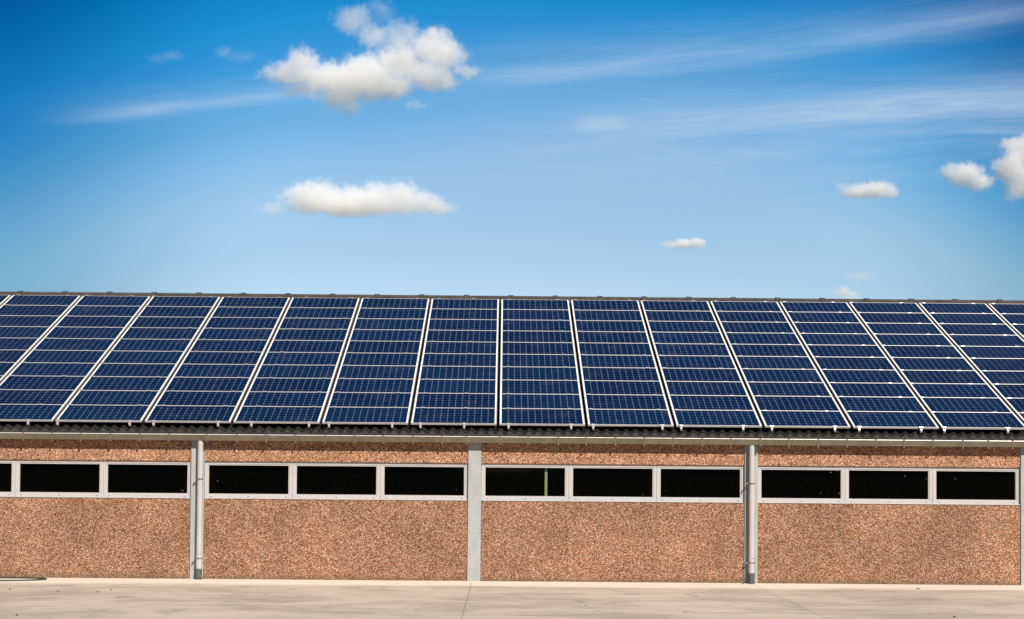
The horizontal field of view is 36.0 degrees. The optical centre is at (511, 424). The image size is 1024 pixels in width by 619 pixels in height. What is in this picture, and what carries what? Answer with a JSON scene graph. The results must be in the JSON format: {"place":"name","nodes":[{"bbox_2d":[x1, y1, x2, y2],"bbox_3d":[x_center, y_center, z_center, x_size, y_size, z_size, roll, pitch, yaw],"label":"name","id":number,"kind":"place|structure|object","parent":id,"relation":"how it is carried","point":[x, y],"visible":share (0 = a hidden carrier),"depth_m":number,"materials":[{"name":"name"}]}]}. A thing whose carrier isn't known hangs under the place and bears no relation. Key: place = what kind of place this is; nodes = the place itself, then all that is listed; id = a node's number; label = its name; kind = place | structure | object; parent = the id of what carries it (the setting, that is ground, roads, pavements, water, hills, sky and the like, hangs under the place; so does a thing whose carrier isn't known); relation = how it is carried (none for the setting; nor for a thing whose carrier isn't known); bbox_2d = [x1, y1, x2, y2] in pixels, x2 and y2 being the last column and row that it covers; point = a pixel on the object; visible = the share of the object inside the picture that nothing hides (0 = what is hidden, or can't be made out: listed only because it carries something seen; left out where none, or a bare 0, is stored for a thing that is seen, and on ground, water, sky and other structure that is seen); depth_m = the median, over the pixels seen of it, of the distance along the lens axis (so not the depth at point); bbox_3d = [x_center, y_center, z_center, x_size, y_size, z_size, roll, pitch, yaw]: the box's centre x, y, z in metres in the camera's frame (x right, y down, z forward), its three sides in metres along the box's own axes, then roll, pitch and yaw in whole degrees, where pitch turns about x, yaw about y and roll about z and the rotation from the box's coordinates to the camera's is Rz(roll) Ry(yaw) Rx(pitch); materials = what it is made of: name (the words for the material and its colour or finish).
{"place":"outdoors","nodes":[
{"label":"outdoors","id":0,"kind":"place"},
{"bbox_2d":[0,578,1023,618],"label":"yard","id":1,"kind":"structure","parent":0,"point":[123,598],"depth_m":24.25,"materials":[{"name":"concrete"}]},
{"bbox_2d":[0,0,1023,299],"label":"sky","id":2,"kind":"structure","parent":0,"point":[805,149],"materials":[{"name":"blue"}]},
{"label":"yard subbase","id":3,"kind":"structure","parent":0,"visible":0},
{"bbox_2d":[0,291,1023,584],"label":"barn","id":4,"kind":"structure","parent":3,"relation":"on","point":[410,501],"depth_m":28.46,"materials":[{"name":"concrete"}]},
{"bbox_2d":[14,460,103,497],"bbox_3d":[-8.175,0.972,28.470,1.586,0.675,0.112,0,-2,0],"label":"window","id":5,"kind":"structure","parent":4,"relation":"in","point":[18,462],"depth_m":28.46,"materials":[{"name":"metal"}]},
{"bbox_2d":[26,295,132,424],"bbox_3d":[-8.731,-1.483,32.271,0.068,0.111,8.325,0,20,0],"label":"mounting rail","id":6,"kind":"object","parent":4,"relation":"attached to","point":[28,421],"visible":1,"depth_m":29.93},
{"bbox_2d":[8,363,97,377],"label":"solar panel","id":7,"kind":"object","parent":6,"relation":"attached to","point":[52,369],"visible":1,"depth_m":31.10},
{"bbox_2d":[55,316,139,425],"bbox_3d":[-8.201,-1.479,32.274,0.068,0.111,8.325,0,20,0],"label":"mounting rail","id":8,"kind":"object","parent":4,"relation":"attached to","point":[57,421],"visible":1,"depth_m":29.15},
{"bbox_2d":[57,405,150,421],"bbox_3d":[-7.453,-0.210,28.795,1.550,0.038,0.815,0,20,0],"label":"solar panel","id":9,"kind":"object","parent":8,"relation":"attached to","point":[100,413],"visible":1,"depth_m":28.75,"materials":[{"name":"glass"}]},
{"bbox_2d":[69,390,160,406],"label":"solar panel","id":10,"kind":"object","parent":8,"relation":"on","point":[96,397],"visible":1,"depth_m":29.56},
{"bbox_2d":[80,376,168,390],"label":"solar panel","id":11,"kind":"object","parent":8,"relation":"attached to","point":[126,383],"visible":1,"depth_m":30.33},
{"bbox_2d":[102,351,185,364],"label":"solar panel","id":12,"kind":"object","parent":8,"relation":"on","point":[152,357],"visible":1,"depth_m":31.88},
{"bbox_2d":[103,460,190,498],"bbox_3d":[-6.589,0.985,28.478,1.586,0.675,0.112,0,-2,0],"label":"window","id":13,"kind":"structure","parent":4,"relation":"in","point":[105,483],"depth_m":28.46,"materials":[{"name":"metal"}]},
{"bbox_2d":[128,296,212,425],"bbox_3d":[-6.901,-1.468,32.281,0.068,0.111,8.325,0,20,0],"label":"mounting rail","id":14,"kind":"object","parent":4,"relation":"attached to","point":[129,422],"visible":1,"depth_m":29.93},
{"bbox_2d":[91,363,177,378],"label":"solar panel","id":15,"kind":"object","parent":14,"relation":"attached to","point":[129,370],"visible":1,"depth_m":31.10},
{"bbox_2d":[111,339,192,351],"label":"solar panel","id":16,"kind":"object","parent":14,"relation":"attached to","point":[151,345],"visible":1,"depth_m":32.66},
{"bbox_2d":[120,327,200,340],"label":"solar panel","id":17,"kind":"object","parent":14,"relation":"attached to","point":[158,333],"visible":1,"depth_m":33.43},
{"bbox_2d":[152,296,230,425],"bbox_3d":[-6.471,-1.464,32.283,0.068,0.111,8.325,0,20,0],"label":"mounting rail","id":18,"kind":"object","parent":4,"relation":"attached to","point":[153,422],"visible":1,"depth_m":29.94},
{"bbox_2d":[145,405,237,422],"bbox_3d":[-5.853,-0.197,28.804,1.550,0.038,0.815,0,20,0],"label":"solar panel","id":19,"kind":"object","parent":18,"relation":"on","point":[188,414],"visible":1,"depth_m":28.75,"materials":[{"name":"glass"}]},
{"bbox_2d":[155,391,244,406],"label":"solar panel","id":20,"kind":"object","parent":18,"relation":"attached to","point":[196,398],"visible":1,"depth_m":29.57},
{"bbox_2d":[172,364,257,377],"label":"solar panel","id":21,"kind":"object","parent":18,"relation":"attached to","point":[218,370],"visible":1,"depth_m":31.13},
{"bbox_2d":[204,461,292,498],"bbox_3d":[-4.762,1.000,28.488,1.586,0.675,0.112,0,-2,0],"label":"window","id":22,"kind":"structure","parent":4,"relation":"in","point":[208,495],"depth_m":28.48,"materials":[{"name":"metal"}]},
{"bbox_2d":[216,297,281,426],"bbox_3d":[-5.311,-1.455,32.290,0.068,0.111,8.325,0,20,0],"label":"mounting rail","id":23,"kind":"object","parent":4,"relation":"attached to","point":[218,423],"visible":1,"depth_m":30.33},
{"bbox_2d":[164,377,251,391],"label":"solar panel","id":24,"kind":"object","parent":23,"relation":"attached to","point":[207,384],"visible":1,"depth_m":30.34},
{"bbox_2d":[181,351,263,364],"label":"solar panel","id":25,"kind":"object","parent":23,"relation":"on","point":[248,358],"visible":1,"depth_m":31.89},
{"bbox_2d":[189,339,269,351],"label":"solar panel","id":26,"kind":"object","parent":23,"relation":"attached to","point":[200,345],"visible":1,"depth_m":32.66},
{"bbox_2d":[196,328,274,339],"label":"solar panel","id":27,"kind":"object","parent":23,"relation":"attached to","point":[231,334],"visible":1,"depth_m":33.44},
{"bbox_2d":[249,297,307,426],"bbox_3d":[-4.711,-1.450,32.293,0.068,0.111,8.325,0,20,0],"label":"mounting rail","id":28,"kind":"object","parent":4,"relation":"attached to","point":[251,423],"visible":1,"depth_m":29.19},
{"bbox_2d":[233,406,323,423],"bbox_3d":[-4.253,-0.184,28.812,1.550,0.038,0.815,0,20,0],"label":"solar panel","id":29,"kind":"object","parent":28,"relation":"on","point":[279,415],"visible":1,"depth_m":28.76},
{"bbox_2d":[241,392,328,407],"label":"solar panel","id":30,"kind":"object","parent":28,"relation":"on","point":[299,399],"visible":1,"depth_m":29.57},
{"bbox_2d":[260,352,341,364],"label":"solar panel","id":31,"kind":"object","parent":28,"relation":"attached to","point":[295,358],"visible":1,"depth_m":31.90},
{"bbox_2d":[272,329,349,340],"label":"solar panel","id":32,"kind":"object","parent":28,"relation":"attached to","point":[316,334],"visible":1,"depth_m":33.46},
{"bbox_2d":[307,297,352,427],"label":"mounting rail","id":33,"kind":"object","parent":4,"relation":"attached to","point":[309,423],"visible":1,"depth_m":29.96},
{"bbox_2d":[248,378,333,392],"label":"solar panel","id":34,"kind":"object","parent":33,"relation":"attached to","point":[290,384],"visible":1,"depth_m":30.35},
{"bbox_2d":[254,365,337,377],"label":"solar panel","id":35,"kind":"object","parent":33,"relation":"attached to","point":[297,371],"visible":1,"depth_m":31.13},
{"bbox_2d":[267,340,345,352],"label":"solar panel","id":36,"kind":"object","parent":33,"relation":"attached to","point":[306,346],"visible":1,"depth_m":32.68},
{"bbox_2d":[292,462,380,499],"bbox_3d":[-3.176,1.013,28.497,1.586,0.675,0.112,0,-2,0],"label":"window","id":37,"kind":"structure","parent":4,"relation":"in","point":[378,465],"depth_m":28.48,"materials":[{"name":"metal"}]},
{"bbox_2d":[327,297,368,427],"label":"mounting rail","id":38,"kind":"object","parent":4,"relation":"attached to","point":[329,423],"visible":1,"depth_m":29.97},
{"bbox_2d":[322,407,410,424],"bbox_3d":[-2.653,-0.171,28.821,1.550,0.038,0.815,0,20,0],"label":"solar panel","id":39,"kind":"object","parent":38,"relation":"attached to","point":[366,415],"visible":1,"depth_m":28.78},
{"bbox_2d":[327,392,412,407],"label":"solar panel","id":40,"kind":"object","parent":38,"relation":"attached to","point":[349,399],"visible":1,"depth_m":29.59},
{"bbox_2d":[332,378,415,392],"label":"solar panel","id":41,"kind":"object","parent":38,"relation":"attached to","point":[377,385],"visible":1,"depth_m":30.36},
{"bbox_2d":[336,365,417,378],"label":"solar panel","id":42,"kind":"object","parent":38,"relation":"attached to","point":[371,372],"visible":1,"depth_m":31.13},
{"bbox_2d":[341,353,419,365],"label":"solar panel","id":43,"kind":"object","parent":38,"relation":"attached to","point":[388,359],"visible":1,"depth_m":31.91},
{"bbox_2d":[344,341,421,352],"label":"solar panel","id":44,"kind":"object","parent":38,"relation":"attached to","point":[383,346],"visible":1,"depth_m":32.69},
{"bbox_2d":[380,463,467,500],"bbox_3d":[-1.589,1.026,28.505,1.586,0.675,0.112,0,-2,0],"label":"window","id":45,"kind":"structure","parent":4,"relation":"in","point":[382,471],"depth_m":28.49,"materials":[{"name":"metal"}]},
{"bbox_2d":[419,298,440,428],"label":"mounting rail","id":46,"kind":"object","parent":4,"relation":"attached to","point":[420,424],"visible":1,"depth_m":30.75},
{"bbox_2d":[411,408,496,424],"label":"solar panel","id":47,"kind":"object","parent":46,"relation":"attached to","point":[455,416],"visible":1,"depth_m":28.78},
{"bbox_2d":[413,393,496,407],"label":"solar panel","id":48,"kind":"object","parent":46,"relation":"on","point":[448,400],"visible":1,"depth_m":29.59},
{"bbox_2d":[418,366,497,379],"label":"solar panel","id":49,"kind":"object","parent":46,"relation":"attached to","point":[462,372],"visible":1,"depth_m":31.15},
{"bbox_2d":[420,353,497,366],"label":"solar panel","id":50,"kind":"object","parent":46,"relation":"on","point":[487,360],"visible":1,"depth_m":31.91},
{"bbox_2d":[462,298,474,428],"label":"mounting rail","id":51,"kind":"object","parent":4,"relation":"attached to","point":[463,424],"visible":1,"depth_m":30.74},
{"bbox_2d":[416,379,497,393],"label":"solar panel","id":52,"kind":"object","parent":51,"relation":"attached to","point":[456,386],"visible":1,"depth_m":30.37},
{"bbox_2d":[423,341,497,353],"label":"solar panel","id":53,"kind":"object","parent":51,"relation":"attached to","point":[434,347],"visible":1,"depth_m":32.69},
{"bbox_2d":[425,330,498,341],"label":"solar panel","id":54,"kind":"object","parent":51,"relation":"attached to","point":[459,336],"visible":1,"depth_m":33.46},
{"bbox_2d":[507,299,509,428],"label":"mounting rail","id":55,"kind":"object","parent":4,"relation":"attached to","point":[508,424],"visible":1,"depth_m":30.75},
{"bbox_2d":[500,342,575,354],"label":"solar panel","id":56,"kind":"object","parent":55,"relation":"attached to","point":[536,348],"visible":1,"depth_m":32.71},
{"bbox_2d":[500,394,582,408],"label":"solar panel","id":57,"kind":"object","parent":55,"relation":"attached to","point":[543,401],"visible":1,"depth_m":29.60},
{"bbox_2d":[499,408,584,425],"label":"solar panel","id":58,"kind":"object","parent":55,"relation":"attached to","point":[539,417],"visible":1,"depth_m":28.78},
{"bbox_2d":[481,463,568,501],"bbox_3d":[0.238,1.042,28.515,1.586,0.675,0.112,0,-2,0],"label":"window","id":59,"kind":"structure","parent":4,"relation":"in","point":[565,498],"depth_m":28.50,"materials":[{"name":"metal"}]},
{"bbox_2d":[556,299,572,429],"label":"mounting rail","id":60,"kind":"object","parent":4,"relation":"attached to","point":[570,425],"visible":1,"depth_m":29.99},
{"bbox_2d":[501,331,573,342],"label":"solar panel","id":61,"kind":"object","parent":60,"relation":"attached to","point":[543,336],"visible":1,"depth_m":33.48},
{"bbox_2d":[500,354,577,366],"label":"solar panel","id":62,"kind":"object","parent":60,"relation":"attached to","point":[532,360],"visible":1,"depth_m":31.93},
{"bbox_2d":[500,367,578,379],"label":"solar panel","id":63,"kind":"object","parent":60,"relation":"attached to","point":[540,373],"visible":1,"depth_m":31.16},
{"bbox_2d":[500,380,580,393],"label":"solar panel","id":64,"kind":"object","parent":60,"relation":"attached to","point":[539,386],"visible":1,"depth_m":30.38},
{"bbox_2d":[574,299,594,429],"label":"mounting rail","id":65,"kind":"object","parent":4,"relation":"attached to","point":[592,425],"visible":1,"depth_m":30.75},
{"bbox_2d":[577,343,653,354],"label":"solar panel","id":66,"kind":"object","parent":65,"relation":"attached to","point":[615,348],"visible":1,"depth_m":32.72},
{"bbox_2d":[578,355,656,367],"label":"solar panel","id":67,"kind":"object","parent":65,"relation":"attached to","point":[622,361],"visible":1,"depth_m":31.93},
{"bbox_2d":[580,367,660,380],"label":"solar panel","id":68,"kind":"object","parent":65,"relation":"on","point":[614,374],"visible":1,"depth_m":31.15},
{"bbox_2d":[582,381,664,394],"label":"solar panel","id":69,"kind":"object","parent":65,"relation":"attached to","point":[624,387],"visible":1,"depth_m":30.38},
{"bbox_2d":[586,409,673,426],"bbox_3d":[2.147,-0.130,28.847,1.550,0.038,0.815,0,20,0],"label":"solar panel","id":70,"kind":"object","parent":65,"relation":"attached to","point":[627,417],"visible":1,"depth_m":28.80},
{"bbox_2d":[569,464,656,501],"bbox_3d":[1.824,1.055,28.524,1.586,0.675,0.112,0,-2,0],"label":"window","id":71,"kind":"structure","parent":4,"relation":"in","point":[572,498],"depth_m":28.51,"materials":[{"name":"metal"}]},
{"bbox_2d":[628,300,663,430],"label":"mounting rail","id":72,"kind":"object","parent":4,"relation":"attached to","point":[662,426],"visible":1,"depth_m":29.60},
{"bbox_2d":[584,394,668,409],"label":"solar panel","id":73,"kind":"object","parent":72,"relation":"attached to","point":[636,402],"visible":1,"depth_m":29.61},
{"bbox_2d":[643,300,682,430],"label":"mounting rail","id":74,"kind":"object","parent":4,"relation":"attached to","point":[680,425],"visible":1,"depth_m":30.02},
{"bbox_2d":[653,343,731,355],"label":"solar panel","id":75,"kind":"object","parent":74,"relation":"attached to","point":[692,349],"visible":1,"depth_m":32.72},
{"bbox_2d":[656,355,736,368],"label":"solar panel","id":76,"kind":"object","parent":74,"relation":"attached to","point":[722,362],"visible":1,"depth_m":31.94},
{"bbox_2d":[664,381,748,395],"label":"solar panel","id":77,"kind":"object","parent":74,"relation":"on","point":[705,388],"visible":1,"depth_m":30.40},
{"bbox_2d":[668,395,754,410],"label":"solar panel","id":78,"kind":"object","parent":74,"relation":"attached to","point":[697,402],"visible":1,"depth_m":29.62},
{"bbox_2d":[672,410,761,427],"bbox_3d":[3.747,-0.116,28.856,1.550,0.038,0.815,0,20,0],"label":"solar panel","id":79,"kind":"object","parent":74,"relation":"attached to","point":[716,418],"visible":1,"depth_m":28.81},
{"bbox_2d":[656,465,743,502],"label":"window","id":80,"kind":"structure","parent":4,"relation":"in","point":[658,486],"depth_m":28.52,"materials":[{"name":"metal"}]},
{"bbox_2d":[691,300,744,430],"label":"mounting rail","id":81,"kind":"object","parent":4,"relation":"attached to","point":[742,426],"visible":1,"depth_m":29.99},
{"bbox_2d":[650,332,725,343],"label":"solar panel","id":82,"kind":"object","parent":81,"relation":"attached to","point":[685,338],"visible":1,"depth_m":33.49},
{"bbox_2d":[660,368,742,381],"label":"solar panel","id":83,"kind":"object","parent":81,"relation":"attached to","point":[702,374],"visible":1,"depth_m":31.18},
{"bbox_2d":[723,321,773,430],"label":"mounting rail","id":84,"kind":"object","parent":4,"relation":"attached to","point":[771,427],"visible":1,"depth_m":30.00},
{"bbox_2d":[724,333,802,344],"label":"solar panel","id":85,"kind":"object","parent":84,"relation":"attached to","point":[768,338],"visible":1,"depth_m":33.51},
{"bbox_2d":[729,344,809,356],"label":"solar panel","id":86,"kind":"object","parent":84,"relation":"attached to","point":[768,350],"visible":1,"depth_m":32.73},
{"bbox_2d":[734,356,816,369],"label":"solar panel","id":87,"kind":"object","parent":84,"relation":"attached to","point":[762,362],"visible":1,"depth_m":31.96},
{"bbox_2d":[740,369,824,382],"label":"solar panel","id":88,"kind":"object","parent":84,"relation":"attached to","point":[783,375],"visible":1,"depth_m":31.18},
{"bbox_2d":[746,382,832,396],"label":"solar panel","id":89,"kind":"object","parent":84,"relation":"attached to","point":[787,389],"visible":1,"depth_m":30.40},
{"bbox_2d":[752,396,840,410],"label":"solar panel","id":90,"kind":"object","parent":84,"relation":"attached to","point":[791,403],"visible":1,"depth_m":29.63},
{"bbox_2d":[758,411,850,427],"bbox_3d":[5.346,-0.103,28.864,1.550,0.038,0.815,0,20,0],"label":"solar panel","id":91,"kind":"object","parent":84,"relation":"attached to","point":[803,419],"visible":1,"depth_m":28.81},
{"bbox_2d":[758,466,844,503],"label":"window","id":92,"kind":"structure","parent":4,"relation":"in","point":[842,468],"depth_m":28.53,"materials":[{"name":"metal"}]},
{"bbox_2d":[783,301,860,431],"bbox_3d":[6.268,-1.358,32.352,0.068,0.111,8.325,0,20,0],"label":"mounting rail","id":93,"kind":"object","parent":4,"relation":"attached to","point":[858,428],"visible":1,"depth_m":29.25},
{"bbox_2d":[798,333,877,345],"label":"solar panel","id":94,"kind":"object","parent":93,"relation":"attached to","point":[831,339],"visible":1,"depth_m":33.51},
{"bbox_2d":[805,345,886,356],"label":"solar panel","id":95,"kind":"object","parent":93,"relation":"attached to","point":[845,350],"visible":1,"depth_m":32.74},
{"bbox_2d":[812,357,895,370],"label":"solar panel","id":96,"kind":"object","parent":93,"relation":"attached to","point":[857,363],"visible":1,"depth_m":31.96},
{"bbox_2d":[820,369,905,382],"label":"solar panel","id":97,"kind":"object","parent":93,"relation":"attached to","point":[860,376],"visible":1,"depth_m":31.18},
{"bbox_2d":[827,383,915,397],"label":"solar panel","id":98,"kind":"object","parent":93,"relation":"attached to","point":[871,389],"visible":1,"depth_m":30.41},
{"bbox_2d":[836,397,926,411],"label":"solar panel","id":99,"kind":"object","parent":93,"relation":"attached to","point":[896,404],"visible":1,"depth_m":29.63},
{"bbox_2d":[844,411,938,428],"bbox_3d":[6.946,-0.090,28.873,1.550,0.038,0.815,0,20,0],"label":"solar panel","id":100,"kind":"object","parent":93,"relation":"attached to","point":[887,420],"visible":1,"depth_m":28.82,"materials":[{"name":"glass"}]},
{"bbox_2d":[845,466,932,504],"bbox_3d":[6.824,1.097,28.551,1.586,0.675,0.112,0,-2,0],"label":"window","id":101,"kind":"structure","parent":4,"relation":"in","point":[847,501],"depth_m":28.54,"materials":[{"name":"metal"}]},
{"bbox_2d":[899,302,1009,432],"bbox_3d":[8.958,-1.336,32.367,0.068,0.111,8.325,0,20,0],"label":"mounting rail","id":102,"kind":"object","parent":4,"relation":"attached to","point":[1007,429],"visible":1,"depth_m":30.02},
{"bbox_2d":[872,334,953,345],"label":"solar panel","id":103,"kind":"object","parent":102,"relation":"on","point":[914,339],"visible":1,"depth_m":33.53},
{"bbox_2d":[881,345,964,358],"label":"solar panel","id":104,"kind":"object","parent":102,"relation":"attached to","point":[920,351],"visible":1,"depth_m":32.74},
{"bbox_2d":[890,357,975,370],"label":"solar panel","id":105,"kind":"object","parent":102,"relation":"on","point":[961,364],"visible":1,"depth_m":31.97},
{"bbox_2d":[899,370,987,383],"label":"solar panel","id":106,"kind":"object","parent":102,"relation":"attached to","point":[943,376],"visible":1,"depth_m":31.20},
{"bbox_2d":[909,383,999,397],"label":"solar panel","id":107,"kind":"object","parent":102,"relation":"attached to","point":[955,390],"visible":1,"depth_m":30.42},
{"bbox_2d":[919,397,1013,412],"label":"solar panel","id":108,"kind":"object","parent":102,"relation":"attached to","point":[946,404],"visible":1,"depth_m":29.65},
{"bbox_2d":[930,412,1023,429],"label":"solar panel","id":109,"kind":"object","parent":102,"relation":"attached to","point":[977,420],"visible":1,"depth_m":28.84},
{"bbox_2d":[932,467,1019,504],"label":"window","id":110,"kind":"structure","parent":4,"relation":"in","point":[935,501],"depth_m":28.55,"materials":[{"name":"metal"}]},
{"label":"rail","id":111,"kind":"object","parent":4,"relation":"attached to","visible":0},
{"bbox_2d":[0,404,64,421],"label":"solar panel","id":112,"kind":"object","parent":111,"relation":"attached to","point":[33,412],"visible":1,"depth_m":28.76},
{"bbox_2d":[0,389,75,405],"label":"solar panel","id":113,"kind":"object","parent":111,"relation":"attached to","point":[57,397],"visible":1,"depth_m":29.57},
{"bbox_2d":[0,376,86,391],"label":"solar panel","id":114,"kind":"object","parent":111,"relation":"attached to","point":[41,382],"visible":1,"depth_m":30.33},
{"bbox_2d":[20,350,107,363],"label":"solar panel","id":115,"kind":"object","parent":111,"relation":"attached to","point":[56,356],"visible":1,"depth_m":31.88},
{"bbox_2d":[32,338,116,350],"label":"solar panel","id":116,"kind":"object","parent":111,"relation":"on","point":[75,344],"visible":1,"depth_m":32.65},
{"bbox_2d":[44,327,125,339],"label":"solar panel","id":117,"kind":"object","parent":111,"relation":"attached to","point":[89,332],"visible":1,"depth_m":33.43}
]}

